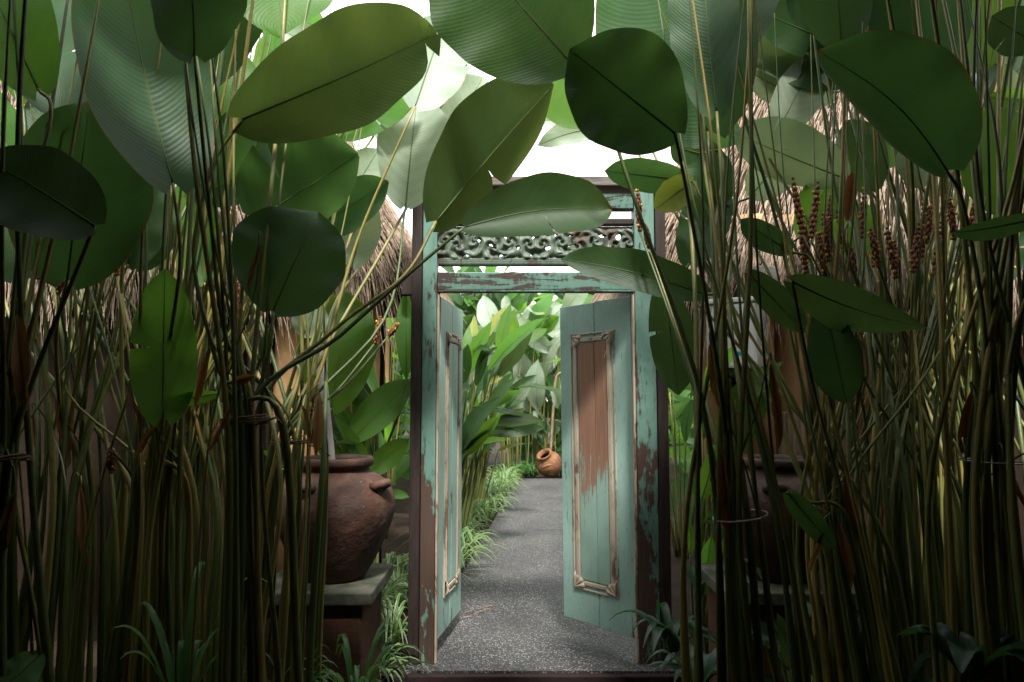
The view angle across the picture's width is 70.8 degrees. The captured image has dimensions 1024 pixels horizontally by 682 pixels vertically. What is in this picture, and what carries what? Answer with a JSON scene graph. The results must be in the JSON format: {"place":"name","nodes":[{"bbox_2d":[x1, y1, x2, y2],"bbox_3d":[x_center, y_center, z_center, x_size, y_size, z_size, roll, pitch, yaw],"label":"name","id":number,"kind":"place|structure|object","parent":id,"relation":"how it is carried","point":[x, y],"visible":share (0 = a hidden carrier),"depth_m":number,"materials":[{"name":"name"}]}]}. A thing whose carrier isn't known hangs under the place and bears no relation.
{"place":"outdoors","nodes":[
{"label":"outdoors","id":0,"kind":"place"},
{"bbox_2d":[28,409,694,681],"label":"garden bed","id":1,"kind":"object","parent":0,"point":[399,524],"depth_m":6.79,"materials":[{"name":"soil"}]},
{"bbox_2d":[381,589,400,621],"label":"spider plant","id":2,"kind":"object","parent":1,"relation":"on","point":[385,599],"visible":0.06,"depth_m":3.78,"materials":[{"name":"green plant"}]},
{"bbox_2d":[381,593,407,652],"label":"spider plant","id":3,"kind":"object","parent":1,"relation":"on","point":[401,628],"visible":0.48,"depth_m":3.91,"materials":[{"name":"green plant"}]},
{"bbox_2d":[381,573,407,622],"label":"spider plant","id":4,"kind":"object","parent":1,"relation":"on","point":[387,590],"visible":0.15,"depth_m":4.39,"materials":[{"name":"green plant"}]},
{"bbox_2d":[382,551,408,595],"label":"spider plant","id":5,"kind":"object","parent":1,"relation":"on","point":[390,558],"visible":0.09,"depth_m":5.05,"materials":[{"name":"green plant"}]},
{"bbox_2d":[384,318,410,538],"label":"heliconia","id":6,"kind":"object","parent":1,"relation":"on","point":[387,429],"visible":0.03,"depth_m":7.20,"materials":[{"name":"green plant"}]},
{"bbox_2d":[378,625,427,681],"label":"spider plant","id":7,"kind":"object","parent":1,"relation":"on","point":[383,645],"visible":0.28,"depth_m":3.65,"materials":[{"name":"green plant"}]},
{"bbox_2d":[385,556,468,609],"bbox_3d":[-0.713,1.622,4.826,0.803,0.324,0.858,4,-6,-38],"label":"spider plant","id":8,"kind":"object","parent":1,"relation":"on","point":[395,576],"visible":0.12,"depth_m":4.86,"materials":[{"name":"green plant"}]},
{"bbox_2d":[393,553,465,569],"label":"spider plant","id":9,"kind":"object","parent":1,"relation":"on","point":[408,558],"visible":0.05,"depth_m":5.24,"materials":[{"name":"green plant"}]},
{"bbox_2d":[393,526,496,552],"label":"spider plant","id":10,"kind":"object","parent":1,"relation":"on","point":[470,538],"visible":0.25,"depth_m":6.06,"materials":[{"name":"green plant"}]},
{"bbox_2d":[396,532,511,567],"bbox_3d":[-0.513,1.684,5.632,0.862,0.325,0.806,-2,-5,25],"label":"spider plant","id":11,"kind":"object","parent":1,"relation":"on","point":[466,554],"visible":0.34,"depth_m":5.70,"materials":[{"name":"green plant"}]},
{"bbox_2d":[469,513,488,530],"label":"spider plant","id":12,"kind":"object","parent":1,"relation":"on","point":[471,524],"visible":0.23,"depth_m":7.17,"materials":[{"name":"green plant"}]},
{"bbox_2d":[464,519,499,542],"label":"spider plant","id":13,"kind":"object","parent":1,"relation":"on","point":[475,531],"visible":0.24,"depth_m":6.74,"materials":[{"name":"green plant"}]},
{"bbox_2d":[461,498,507,524],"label":"spider plant","id":14,"kind":"object","parent":1,"relation":"on","point":[472,514],"visible":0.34,"depth_m":7.70,"materials":[{"name":"green plant"}]},
{"bbox_2d":[461,487,515,504],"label":"spider plant","id":15,"kind":"object","parent":1,"relation":"on","point":[497,495],"visible":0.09,"depth_m":8.68,"materials":[{"name":"green plant"}]},
{"bbox_2d":[472,490,518,521],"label":"spider plant","id":16,"kind":"object","parent":1,"relation":"on","point":[489,515],"visible":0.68,"depth_m":8.09,"materials":[{"name":"green plant"}]},
{"bbox_2d":[467,481,527,505],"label":"spider plant","id":17,"kind":"object","parent":1,"relation":"on","point":[493,489],"visible":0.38,"depth_m":9.08,"materials":[{"name":"green plant"}]},
{"bbox_2d":[483,477,513,496],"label":"spider plant","id":18,"kind":"object","parent":1,"relation":"on","point":[497,485],"visible":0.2,"depth_m":9.71,"materials":[{"name":"green plant"}]},
{"bbox_2d":[485,475,518,489],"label":"spider plant","id":19,"kind":"object","parent":1,"relation":"on","point":[504,483],"visible":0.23,"depth_m":10.18,"materials":[{"name":"green plant"}]},
{"bbox_2d":[461,303,544,551],"bbox_3d":[-0.148,0.777,6.559,0.885,2.284,1.504,0,-5,0],"label":"heliconia","id":20,"kind":"object","parent":1,"relation":"on","point":[484,423],"visible":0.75,"depth_m":6.34,"materials":[{"name":"green plant"}]},
{"bbox_2d":[481,466,525,492],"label":"spider plant","id":21,"kind":"object","parent":1,"relation":"on","point":[500,476],"visible":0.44,"depth_m":10.66,"materials":[{"name":"green plant"}]},
{"bbox_2d":[486,468,523,482],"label":"spider plant","id":22,"kind":"object","parent":1,"relation":"on","point":[504,474],"visible":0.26,"depth_m":11.19,"materials":[{"name":"green plant"}]},
{"bbox_2d":[464,306,546,480],"bbox_3d":[-0.567,0.827,10.439,1.950,2.795,1.388,-1,-5,14],"label":"heliconia","id":23,"kind":"object","parent":1,"relation":"on","point":[537,333],"visible":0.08,"depth_m":10.81,"materials":[{"name":"green plant"}]},
{"bbox_2d":[491,464,527,472],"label":"spider plant","id":24,"kind":"object","parent":1,"relation":"on","point":[514,469],"visible":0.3,"depth_m":12.24,"materials":[{"name":"green plant"}]},
{"bbox_2d":[471,332,556,521],"bbox_3d":[-0.123,0.960,8.371,0.970,2.205,1.670,1,-5,-14],"label":"heliconia","id":25,"kind":"object","parent":1,"relation":"on","point":[516,388],"visible":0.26,"depth_m":8.25,"materials":[{"name":"green plant"}]},
{"bbox_2d":[499,461,537,475],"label":"border plant","id":26,"kind":"object","parent":1,"relation":"on","point":[519,467],"visible":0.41,"depth_m":12.44,"materials":[{"name":"green plant"}]},
{"bbox_2d":[477,294,561,476],"bbox_3d":[0.031,0.751,12.915,1.853,3.330,2.011,1,-5,-14],"label":"giant leaf plant","id":27,"kind":"object","parent":1,"relation":"on","point":[487,311],"visible":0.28,"depth_m":13.03,"materials":[{"name":"green plant"}]},
{"bbox_2d":[514,462,535,477],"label":"border plant","id":28,"kind":"object","parent":1,"relation":"on","point":[524,474],"visible":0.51,"depth_m":12.52,"materials":[{"name":"green plant"}]},
{"bbox_2d":[514,461,539,477],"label":"border plant","id":29,"kind":"object","parent":1,"relation":"on","point":[531,475],"visible":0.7,"depth_m":12.41,"materials":[{"name":"green plant"}]},
{"bbox_2d":[391,333,694,519],"bbox_3d":[0.252,0.636,9.171,8.498,3.585,9.131,0,-5,0],"label":"side thicket","id":30,"kind":"object","parent":1,"relation":"on","point":[402,467],"visible":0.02,"depth_m":9.03,"materials":[{"name":"green plant"}]},
{"bbox_2d":[528,320,561,430],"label":"giant leaf plant","id":31,"kind":"object","parent":1,"relation":"on","point":[542,343],"visible":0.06,"depth_m":13.08,"materials":[{"name":"green plant"}]},
{"bbox_2d":[533,404,561,476],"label":"round leaf plant","id":32,"kind":"object","parent":1,"relation":"on","point":[540,436],"visible":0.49,"depth_m":12.77,"materials":[{"name":"green plant"}]},
{"bbox_2d":[536,448,561,476],"bbox_3d":[0.635,2.085,12.376,0.445,0.485,0.460,0,-5,0],"label":"clay jar","id":33,"kind":"object","parent":1,"relation":"on","point":[548,463],"visible":1,"depth_m":12.23,"materials":[{"name":"ceramic"}]},
{"bbox_2d":[550,372,560,450],"bbox_3d":[0.787,1.266,12.539,0.286,1.456,0.044,0,-5,0],"label":"bent cane","id":34,"kind":"object","parent":33,"relation":"on","point":[553,408],"visible":0.71,"depth_m":12.52,"materials":[{"name":"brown wood"}]},
{"bbox_2d":[504,293,594,474],"bbox_3d":[0.712,0.627,13.291,1.811,3.637,2.049,-2,-5,23],"label":"giant leaf plant","id":35,"kind":"object","parent":1,"relation":"on","point":[542,369],"visible":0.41,"depth_m":13.14,"materials":[{"name":"green plant"}]},
{"bbox_2d":[547,357,694,558],"bbox_3d":[1.484,0.689,6.398,1.742,2.436,1.620,4,-6,-41],"label":"heliconia","id":36,"kind":"object","parent":1,"relation":"on","point":[685,424],"visible":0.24,"depth_m":6.42,"materials":[{"name":"green plant"}]},
{"bbox_2d":[668,389,691,425],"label":"heliconia","id":37,"kind":"object","parent":1,"relation":"on","point":[680,407],"visible":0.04,"depth_m":9.00,"materials":[{"name":"green plant"}]},
{"bbox_2d":[778,411,806,455],"bbox_3d":[1.588,1.183,4.019,0.180,1.570,0.180,0,-5,0],"label":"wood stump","id":38,"kind":"object","parent":1,"relation":"on","point":[788,429],"visible":0.19,"depth_m":4.00,"materials":[{"name":"brown wood"}]},
{"bbox_2d":[73,0,676,315],"label":"sky","id":39,"kind":"structure","parent":0,"point":[587,158],"materials":[{"name":"white"}]},
{"bbox_2d":[461,605,498,617],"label":"dry grass","id":40,"kind":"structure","parent":0,"point":[481,610],"depth_m":4.63,"materials":[{"name":"plant"}]},
{"bbox_2d":[401,478,676,672],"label":"path","id":41,"kind":"structure","parent":0,"point":[528,626],"depth_m":4.54,"materials":[{"name":"grey gravel"}]},
{"bbox_2d":[401,176,672,664],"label":"carved gate","id":42,"kind":"structure","parent":41,"relation":"on","point":[615,485],"depth_m":3.91,"materials":[{"name":"teal wood"}]},
{"bbox_2d":[437,297,462,638],"bbox_3d":[-0.363,0.698,4.192,0.052,1.845,0.555,-1,-5,9],"label":"door leaf","id":43,"kind":"structure","parent":42,"relation":"in","point":[451,317],"depth_m":4.13,"materials":[{"name":"teal paint"}]},
{"bbox_2d":[560,296,634,637],"bbox_3d":[0.488,0.689,4.129,0.052,1.845,0.555,4,-7,-40],"label":"door leaf","id":44,"kind":"structure","parent":42,"relation":"in","point":[597,412],"depth_m":4.10,"materials":[{"name":"teal paint"}]},
{"label":"ground","id":45,"kind":"structure","parent":0,"visible":0},
{"bbox_2d":[0,0,106,681],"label":"giant leaf plant","id":46,"kind":"object","parent":45,"relation":"on","point":[50,192],"visible":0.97,"depth_m":1.93,"materials":[{"name":"green plant"}]},
{"bbox_2d":[0,453,29,461],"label":"twine tie","id":47,"kind":"object","parent":46,"relation":"attached to","point":[24,457],"visible":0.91,"depth_m":1.91,"materials":[{"name":"brown fabric"}]},
{"bbox_2d":[0,16,284,681],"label":"giant leaf plant","id":48,"kind":"object","parent":45,"relation":"on","point":[127,189],"visible":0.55,"depth_m":2.62,"materials":[{"name":"green plant"}]},
{"bbox_2d":[66,0,254,681],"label":"giant leaf plant","id":49,"kind":"object","parent":45,"relation":"on","point":[135,91],"visible":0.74,"depth_m":2.33,"materials":[{"name":"green plant"}]},
{"bbox_2d":[107,561,267,681],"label":"grass tuft","id":50,"kind":"object","parent":45,"relation":"on","point":[183,657],"visible":0.81,"depth_m":2.28,"materials":[{"name":"green plant"}]},
{"bbox_2d":[0,81,468,640],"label":"thatched hut","id":51,"kind":"object","parent":45,"relation":"on","point":[380,279],"visible":0.09,"depth_m":4.25,"materials":[{"name":"plant"}]},
{"bbox_2d":[96,0,467,681],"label":"giant leaf plant","id":52,"kind":"object","parent":45,"relation":"on","point":[266,18],"visible":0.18,"depth_m":3.07,"materials":[{"name":"green plant"}]},
{"bbox_2d":[243,644,339,681],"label":"grass tuft","id":53,"kind":"object","parent":45,"relation":"on","point":[272,662],"visible":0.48,"depth_m":2.64,"materials":[{"name":"green plant"}]},
{"bbox_2d":[264,386,383,470],"bbox_3d":[-1.040,0.996,4.014,0.556,1.786,1.278,0,-5,0],"label":"heliconia","id":54,"kind":"object","parent":45,"relation":"on","point":[345,416],"visible":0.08,"depth_m":4.00,"materials":[{"name":"green plant"}]},
{"bbox_2d":[264,563,392,681],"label":"stone pedestal","id":55,"kind":"object","parent":45,"relation":"on","point":[352,610],"visible":0.48,"depth_m":3.13,"materials":[{"name":"grey stone"}]},
{"bbox_2d":[275,454,395,583],"bbox_3d":[-0.838,0.830,3.405,0.565,0.560,0.565,2,-5,-29],"label":"clay jar","id":56,"kind":"object","parent":55,"relation":"on","point":[361,503],"visible":0.68,"depth_m":3.23,"materials":[{"name":"brown ceramic"}]},
{"bbox_2d":[314,345,334,459],"bbox_3d":[-0.888,0.416,3.454,0.149,0.799,0.058,-1,-5,10],"label":"pale pole","id":57,"kind":"object","parent":56,"relation":"in","point":[329,435],"visible":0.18,"depth_m":3.44,"materials":[{"name":"wood"}]},
{"bbox_2d":[303,363,378,562],"bbox_3d":[-0.976,0.892,4.050,0.491,1.998,0.768,0,-5,0],"label":"heliconia","id":58,"kind":"object","parent":45,"relation":"on","point":[345,431],"visible":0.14,"depth_m":4.00,"materials":[{"name":"green plant"}]},
{"bbox_2d":[217,0,487,681],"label":"giant leaf plant","id":59,"kind":"object","parent":45,"relation":"on","point":[406,144],"visible":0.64,"depth_m":2.88,"materials":[{"name":"green plant"}]},
{"bbox_2d":[270,439,329,455],"bbox_3d":[-0.789,0.399,2.722,0.247,0.060,0.175,0,-5,0],"label":"twine tie","id":60,"kind":"object","parent":59,"relation":"attached to","point":[291,443],"visible":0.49,"depth_m":2.66,"materials":[{"name":"fabric"}]},
{"bbox_2d":[297,292,410,474],"bbox_3d":[-0.834,0.788,3.840,0.609,2.173,0.300,1,-5,-13],"label":"heliconia","id":61,"kind":"object","parent":45,"relation":"on","point":[380,408],"visible":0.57,"depth_m":3.85,"materials":[{"name":"green plant"}]},
{"bbox_2d":[284,621,441,681],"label":"grass tuft","id":62,"kind":"object","parent":45,"relation":"on","point":[368,672],"visible":0.94,"depth_m":2.89,"materials":[{"name":"green plant"}]},
{"bbox_2d":[150,0,611,681],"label":"giant leaf plant","id":63,"kind":"object","parent":45,"relation":"on","point":[300,100],"visible":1,"depth_m":2.29,"materials":[{"name":"green plant"}]},
{"bbox_2d":[219,414,281,425],"bbox_3d":[-0.792,0.238,2.157,0.141,0.039,0.221,3,-5,-35],"label":"twine tie","id":64,"kind":"object","parent":63,"relation":"attached to","point":[263,420],"visible":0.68,"depth_m":2.13,"materials":[{"name":"brown fabric"}]},
{"bbox_2d":[384,318,396,479],"bbox_3d":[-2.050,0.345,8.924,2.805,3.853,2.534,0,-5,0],"label":"post","id":65,"kind":"object","parent":45,"relation":"on","point":[387,355],"visible":0.01,"depth_m":8.21,"materials":[{"name":"wood"}]},
{"bbox_2d":[380,665,708,681],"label":"step","id":66,"kind":"object","parent":45,"relation":"on","point":[540,677],"visible":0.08,"depth_m":3.58,"materials":[{"name":"stone"}]},
{"bbox_2d":[398,245,691,468],"bbox_3d":[-0.007,0.432,14.903,15.054,5.106,3.105,0,-5,0],"label":"thicket","id":67,"kind":"object","parent":45,"relation":"on","point":[466,303],"visible":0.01,"depth_m":14.48,"materials":[{"name":"green plant"}]},
{"bbox_2d":[429,0,809,681],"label":"giant leaf plant","id":68,"kind":"object","parent":45,"relation":"on","point":[639,76],"visible":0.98,"depth_m":2.28,"materials":[{"name":"green plant"}]},
{"bbox_2d":[712,509,767,522],"bbox_3d":[0.701,0.537,2.215,0.164,0.029,0.179,0,-5,0],"label":"wire tie","id":69,"kind":"object","parent":68,"relation":"attached to","point":[743,520],"visible":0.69,"depth_m":2.15,"materials":[{"name":"grey metal"}]},
{"bbox_2d":[642,643,716,681],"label":"palm seedling","id":70,"kind":"object","parent":45,"relation":"on","point":[709,660],"visible":0.53,"depth_m":2.92,"materials":[{"name":"green plant"}]},
{"bbox_2d":[687,565,705,651],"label":"shade plant","id":71,"kind":"object","parent":45,"relation":"on","point":[691,573],"visible":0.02,"depth_m":3.93,"materials":[{"name":"green plant"}]},
{"bbox_2d":[687,444,724,653],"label":"heliconia","id":72,"kind":"object","parent":45,"relation":"on","point":[708,551],"visible":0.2,"depth_m":3.83,"materials":[{"name":"green plant"}]},
{"bbox_2d":[692,348,782,603],"bbox_3d":[1.216,0.972,3.936,0.549,1.822,0.909,-2,-5,23],"label":"heliconia","id":73,"kind":"object","parent":45,"relation":"on","point":[707,508],"visible":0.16,"depth_m":3.96,"materials":[{"name":"green plant"}]},
{"bbox_2d":[538,0,976,681],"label":"giant leaf plant","id":74,"kind":"object","parent":45,"relation":"on","point":[832,306],"visible":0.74,"depth_m":2.56,"materials":[{"name":"green plant"}]},
{"bbox_2d":[701,563,855,681],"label":"stone pedestal","id":75,"kind":"object","parent":45,"relation":"on","point":[708,572],"visible":0.2,"depth_m":3.15,"materials":[{"name":"grey stone"}]},
{"bbox_2d":[709,454,841,583],"bbox_3d":[1.255,0.830,3.405,0.565,0.560,0.565,2,-5,-29],"label":"clay jar","id":76,"kind":"object","parent":75,"relation":"on","point":[786,475],"visible":0.26,"depth_m":3.21,"materials":[{"name":"brown ceramic"}]},
{"bbox_2d":[723,558,864,681],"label":"shade plant","id":77,"kind":"object","parent":45,"relation":"on","point":[782,642],"visible":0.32,"depth_m":2.87,"materials":[{"name":"green plant"}]},
{"bbox_2d":[588,90,1023,567],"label":"thatched hut","id":78,"kind":"object","parent":45,"relation":"on","point":[780,346],"visible":0.08,"depth_m":4.28,"materials":[{"name":"plant"}]},
{"bbox_2d":[704,296,768,377],"bbox_3d":[1.277,-0.012,4.074,0.300,0.435,0.300,-3,-5,32],"label":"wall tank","id":79,"kind":"object","parent":78,"relation":"attached to","point":[755,355],"depth_m":3.94,"materials":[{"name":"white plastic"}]},
{"bbox_2d":[744,265,777,295],"bbox_3d":[1.419,-0.333,4.099,0.180,0.170,0.180,0,-5,0],"label":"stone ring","id":80,"kind":"object","parent":78,"relation":"on","point":[772,269],"visible":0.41,"depth_m":4.03,"materials":[{"name":"grey stone"}]},
{"bbox_2d":[812,189,871,651],"bbox_3d":[1.723,0.484,3.619,0.371,2.752,0.328,-2,-5,29],"label":"leafy plant","id":81,"kind":"object","parent":45,"relation":"on","point":[860,422],"visible":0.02,"depth_m":3.55,"materials":[{"name":"green plant"}]},
{"bbox_2d":[709,0,1023,681],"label":"giant leaf plant","id":82,"kind":"object","parent":45,"relation":"on","point":[890,475],"visible":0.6,"depth_m":2.78,"materials":[{"name":"green plant"}]},
{"bbox_2d":[746,0,1023,681],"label":"giant leaf plant","id":83,"kind":"object","parent":45,"relation":"on","point":[793,32],"visible":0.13,"depth_m":3.15,"materials":[{"name":"green plant"}]},
{"bbox_2d":[869,650,941,681],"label":"shade plant","id":84,"kind":"object","parent":45,"relation":"on","point":[922,659],"visible":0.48,"depth_m":2.22,"materials":[{"name":"green plant"}]},
{"bbox_2d":[817,0,1023,681],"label":"giant leaf plant","id":85,"kind":"object","parent":45,"relation":"on","point":[914,99],"visible":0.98,"depth_m":2.08,"materials":[{"name":"green plant"}]},
{"bbox_2d":[958,437,1023,464],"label":"wire tie","id":86,"kind":"object","parent":85,"relation":"attached to","point":[965,458],"visible":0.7,"depth_m":2.05,"materials":[{"name":"grey metal"}]},
{"bbox_2d":[895,623,1023,681],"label":"broad tuft","id":87,"kind":"object","parent":45,"relation":"on","point":[964,655],"visible":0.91,"depth_m":2.01,"materials":[{"name":"green plant"}]},
{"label":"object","id":88,"kind":"structure","parent":0,"visible":0},
{"bbox_2d":[611,602,715,652],"bbox_3d":[0.688,1.311,3.242,0.448,0.176,0.496,0,-5,0],"label":"palm seedling","id":89,"kind":"object","parent":88,"relation":"on","point":[668,633],"visible":0.71,"depth_m":3.19,"materials":[{"name":"green plant"}]}
]}

